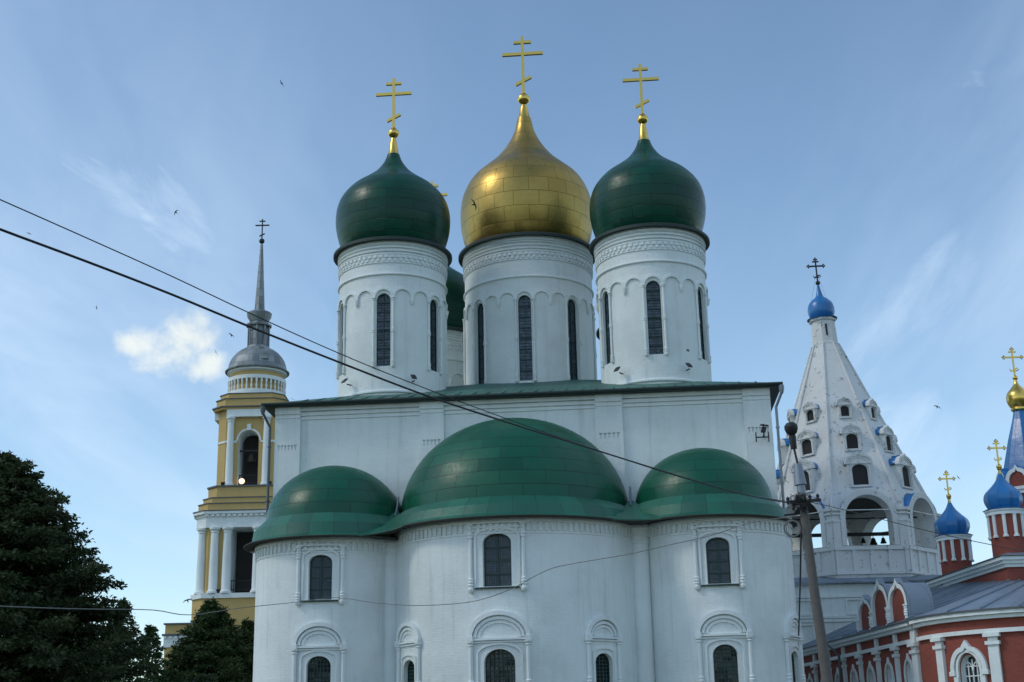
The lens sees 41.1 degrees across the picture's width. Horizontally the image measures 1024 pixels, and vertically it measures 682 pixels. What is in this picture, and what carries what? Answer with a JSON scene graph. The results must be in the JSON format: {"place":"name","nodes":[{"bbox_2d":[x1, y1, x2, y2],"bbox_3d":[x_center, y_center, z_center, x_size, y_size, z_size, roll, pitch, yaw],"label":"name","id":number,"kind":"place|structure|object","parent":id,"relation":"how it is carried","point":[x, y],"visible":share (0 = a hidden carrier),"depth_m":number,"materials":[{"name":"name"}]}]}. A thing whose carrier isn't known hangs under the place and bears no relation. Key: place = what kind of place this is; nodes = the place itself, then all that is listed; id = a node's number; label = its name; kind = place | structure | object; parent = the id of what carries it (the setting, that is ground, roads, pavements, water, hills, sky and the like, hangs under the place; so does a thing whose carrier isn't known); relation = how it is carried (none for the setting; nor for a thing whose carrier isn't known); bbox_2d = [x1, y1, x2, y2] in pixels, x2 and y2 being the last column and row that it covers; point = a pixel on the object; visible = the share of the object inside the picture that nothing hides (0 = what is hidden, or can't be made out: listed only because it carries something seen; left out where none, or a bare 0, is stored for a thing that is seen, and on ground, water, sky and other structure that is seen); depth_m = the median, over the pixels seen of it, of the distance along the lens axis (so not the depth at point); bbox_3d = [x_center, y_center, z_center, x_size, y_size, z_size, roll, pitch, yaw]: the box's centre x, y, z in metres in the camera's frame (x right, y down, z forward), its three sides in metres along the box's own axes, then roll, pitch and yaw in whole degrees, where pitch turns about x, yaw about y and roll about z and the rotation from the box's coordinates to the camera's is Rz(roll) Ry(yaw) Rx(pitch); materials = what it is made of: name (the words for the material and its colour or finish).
{"place":"outdoors","nodes":[
{"label":"outdoors","id":0,"kind":"place"},
{"bbox_2d":[0,450,216,681],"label":"spruce tree","id":1,"kind":"object","parent":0,"point":[42,564],"visible":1,"depth_m":35.05,"materials":[{"name":"green plant"}]},
{"bbox_2d":[102,597,145,681],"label":"young tree","id":2,"kind":"object","parent":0,"point":[131,622],"visible":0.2,"depth_m":46.02,"materials":[{"name":"green plant"}]},
{"bbox_2d":[136,624,170,681],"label":"spruce tree","id":3,"kind":"object","parent":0,"point":[156,657],"visible":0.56,"depth_m":58.66,"materials":[{"name":"green plant"}]},
{"bbox_2d":[162,668,183,681],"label":"conifer tree","id":4,"kind":"object","parent":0,"point":[173,673],"visible":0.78,"depth_m":60.24,"materials":[{"name":"green plant"}]},
{"bbox_2d":[144,596,253,681],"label":"conifer tree","id":5,"kind":"object","parent":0,"point":[209,642],"visible":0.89,"depth_m":62.15,"materials":[{"name":"green plant"}]},
{"bbox_2d":[162,219,289,668],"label":"bell tower","id":6,"kind":"structure","parent":0,"point":[229,515],"depth_m":108.87,"materials":[{"name":"paint"}]},
{"bbox_2d":[246,451,256,463],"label":"bell","id":7,"kind":"object","parent":6,"relation":"hanging from","point":[251,459],"visible":1,"depth_m":109.84,"materials":[{"name":"brown metal"}]},
{"bbox_2d":[233,616,254,675],"bbox_3d":[-12.495,16.926,64.150,5.815,7.901,5.333,-1,-17,0],"label":"conifer tree","id":8,"kind":"object","parent":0,"point":[247,627],"visible":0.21,"depth_m":64.88,"materials":[{"name":"green plant"}]},
{"bbox_2d":[0,0,1023,680],"label":"sky","id":9,"kind":"structure","parent":0,"point":[880,143],"materials":[{"name":"blue"}]},
{"bbox_2d":[244,36,805,681],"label":"cathedral","id":10,"kind":"structure","parent":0,"point":[418,508],"depth_m":57.40,"materials":[{"name":"white paint"}]},
{"bbox_2d":[755,424,769,441],"bbox_3d":[10.700,3.975,58.579,0.588,0.780,0.510,-3,-17,4],"label":"wall antenna","id":11,"kind":"object","parent":10,"relation":"attached to","point":[763,429],"depth_m":58.35,"materials":[{"name":"metal"}]},
{"bbox_2d":[776,258,941,644],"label":"bell tower","id":12,"kind":"structure","parent":0,"point":[851,456],"depth_m":79.63,"materials":[{"name":"white paint"}]},
{"bbox_2d":[792,516,916,537],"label":"bell beam","id":13,"kind":"structure","parent":12,"relation":"attached to","point":[860,534],"depth_m":82.17,"materials":[{"name":"metal"}]},
{"bbox_2d":[870,538,877,544],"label":"bell","id":14,"kind":"object","parent":13,"relation":"hanging from","point":[873,541],"visible":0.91,"depth_m":82.05,"materials":[{"name":"brown metal"}]},
{"bbox_2d":[880,538,886,543],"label":"bell","id":15,"kind":"object","parent":13,"relation":"hanging from","point":[883,540],"visible":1,"depth_m":82.07,"materials":[{"name":"brown metal"}]},
{"bbox_2d":[802,347,1023,681],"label":"red church","id":16,"kind":"structure","parent":0,"point":[960,618],"depth_m":58.22,"materials":[{"name":"brick"}]},
{"bbox_2d":[964,655,979,681],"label":"window","id":17,"kind":"structure","parent":16,"relation":"in","point":[971,668],"depth_m":50.38,"materials":[{"name":"white glass"}]},
{"label":"paved square","id":18,"kind":"structure","parent":0,"visible":0},
{"bbox_2d":[784,422,832,681],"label":"utility pole","id":19,"kind":"object","parent":18,"relation":"on","point":[801,500],"visible":1,"depth_m":37.74,"materials":[{"name":"concrete"}]},
{"bbox_2d":[0,199,795,502],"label":"overhead cable","id":20,"kind":"object","parent":19,"relation":"attached to","point":[281,327],"visible":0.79,"depth_m":21.06,"materials":[{"name":"black rubber"}]},
{"bbox_2d":[0,515,795,614],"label":"overhead cable","id":21,"kind":"object","parent":19,"relation":"attached to","point":[393,604],"visible":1,"depth_m":41.55,"materials":[{"name":"black rubber"}]},
{"bbox_2d":[0,228,797,504],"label":"overhead cable","id":22,"kind":"object","parent":19,"relation":"attached to","point":[159,289],"visible":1,"depth_m":20.83,"materials":[{"name":"black rubber"}]},
{"bbox_2d":[783,520,800,536],"bbox_3d":[7.770,5.197,37.908,0.492,0.500,0.026,-1,-17,0],"label":"cable coil","id":23,"kind":"object","parent":19,"relation":"hanging from","point":[786,524],"visible":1,"depth_m":37.90,"materials":[{"name":"black rubber"}]},
{"bbox_2d":[798,518,801,635],"bbox_3d":[9.677,8.134,45.929,0.080,2.238,17.075,-4,-17,10],"label":"drop cable","id":24,"kind":"object","parent":19,"relation":"hanging from","point":[800,577],"visible":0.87,"depth_m":45.80,"materials":[{"name":"black rubber"}]},
{"bbox_2d":[809,502,1023,550],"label":"overhead cable","id":25,"kind":"object","parent":19,"relation":"attached to","point":[919,528],"visible":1,"depth_m":34.41,"materials":[{"name":"black rubber"}]}
]}

